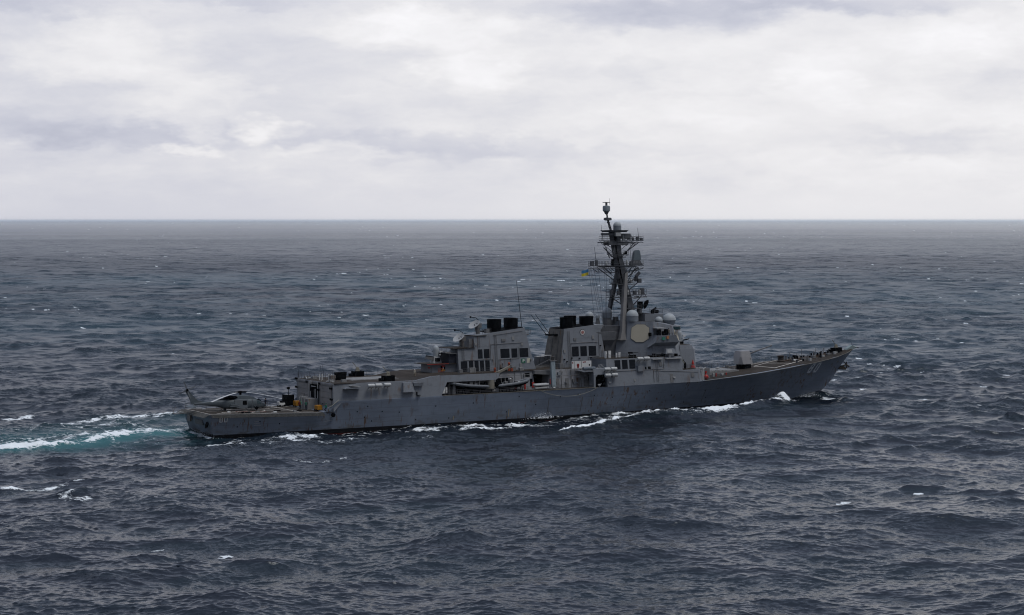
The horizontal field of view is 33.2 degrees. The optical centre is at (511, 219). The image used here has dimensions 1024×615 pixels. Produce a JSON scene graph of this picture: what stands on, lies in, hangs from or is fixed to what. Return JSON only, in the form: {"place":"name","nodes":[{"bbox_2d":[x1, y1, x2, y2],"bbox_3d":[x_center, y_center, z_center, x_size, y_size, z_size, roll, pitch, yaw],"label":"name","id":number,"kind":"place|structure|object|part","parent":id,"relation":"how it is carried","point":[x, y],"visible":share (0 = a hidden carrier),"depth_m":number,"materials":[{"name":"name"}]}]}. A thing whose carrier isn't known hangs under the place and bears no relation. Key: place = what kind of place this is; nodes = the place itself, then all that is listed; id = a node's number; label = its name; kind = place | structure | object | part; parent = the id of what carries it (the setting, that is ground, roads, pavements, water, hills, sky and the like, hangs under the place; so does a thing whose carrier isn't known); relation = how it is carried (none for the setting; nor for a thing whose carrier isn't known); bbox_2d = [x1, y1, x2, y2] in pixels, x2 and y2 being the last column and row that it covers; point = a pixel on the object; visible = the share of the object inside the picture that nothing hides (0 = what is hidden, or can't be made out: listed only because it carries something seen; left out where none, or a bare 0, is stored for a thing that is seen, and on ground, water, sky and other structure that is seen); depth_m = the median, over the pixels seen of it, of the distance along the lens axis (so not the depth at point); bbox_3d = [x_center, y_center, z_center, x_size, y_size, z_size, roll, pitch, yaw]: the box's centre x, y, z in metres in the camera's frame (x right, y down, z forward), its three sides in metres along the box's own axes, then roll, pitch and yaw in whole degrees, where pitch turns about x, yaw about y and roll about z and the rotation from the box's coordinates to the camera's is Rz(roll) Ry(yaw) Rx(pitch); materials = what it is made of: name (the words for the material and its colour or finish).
{"place":"outdoors","nodes":[
{"label":"outdoors","id":0,"kind":"place"},
{"bbox_2d":[277,401,285,406],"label":"deck cart","id":1,"kind":"object","parent":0,"point":[280,403],"visible":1,"depth_m":325.81,"materials":[{"name":"white paint"}]},
{"bbox_2d":[293,400,298,406],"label":"deck tractor","id":2,"kind":"object","parent":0,"point":[295,404],"visible":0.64,"depth_m":326.30,"materials":[{"name":"yellow paint"}]},
{"bbox_2d":[0,221,1023,614],"bbox_3d":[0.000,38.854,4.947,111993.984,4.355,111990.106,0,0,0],"label":"sea","id":3,"kind":"structure","parent":0,"point":[886,477],"depth_m":302.50,"materials":[{"name":"liquid"}]},
{"bbox_2d":[176,392,828,437],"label":"spray","id":4,"kind":"object","parent":3,"relation":"on","point":[590,421],"visible":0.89,"depth_m":336.43,"materials":[{"name":"white liquid"}]},
{"bbox_2d":[172,200,858,437],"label":"warship","id":5,"kind":"object","parent":3,"relation":"on","point":[632,360],"visible":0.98,"depth_m":341.97,"materials":[{"name":"paint"}]},
{"bbox_2d":[179,382,280,410],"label":"helicopter","id":6,"kind":"object","parent":5,"relation":"on","point":[239,401],"visible":1,"depth_m":313.95,"materials":[{"name":"grey metal"}]},
{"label":"sliding door","id":7,"kind":"part","parent":6,"relation":"part of","materials":[{"name":"grey metal"}]},
{"bbox_2d":[282,387,293,405],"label":"deck screen","id":8,"kind":"object","parent":5,"relation":"on","point":[288,399],"visible":1,"depth_m":327.54,"materials":[{"name":"black paint"}]},
{"bbox_2d":[314,403,322,410],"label":"deck tractor","id":9,"kind":"object","parent":5,"relation":"on","point":[317,407],"visible":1,"depth_m":317.21,"materials":[{"name":"yellow paint"}]},
{"bbox_2d":[449,381,489,389],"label":"inflatable boat","id":10,"kind":"object","parent":5,"relation":"on","point":[470,385],"visible":1,"depth_m":328.94,"materials":[{"name":"grey rubber"}]},
{"bbox_2d":[495,378,529,388],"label":"inflatable boat","id":11,"kind":"object","parent":5,"relation":"on","point":[510,382],"visible":1,"depth_m":333.58,"materials":[{"name":"grey rubber"}]},
{"bbox_2d":[582,269,587,276],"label":"flag","id":12,"kind":"object","parent":5,"relation":"attached to","point":[584,272],"visible":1,"depth_m":353.87,"materials":[{"name":"multicoloured fabric"}]},
{"bbox_2d":[0,0,1023,220],"label":"sky","id":13,"kind":"structure","parent":0,"point":[111,110],"materials":[{"name":"white"}]}
]}

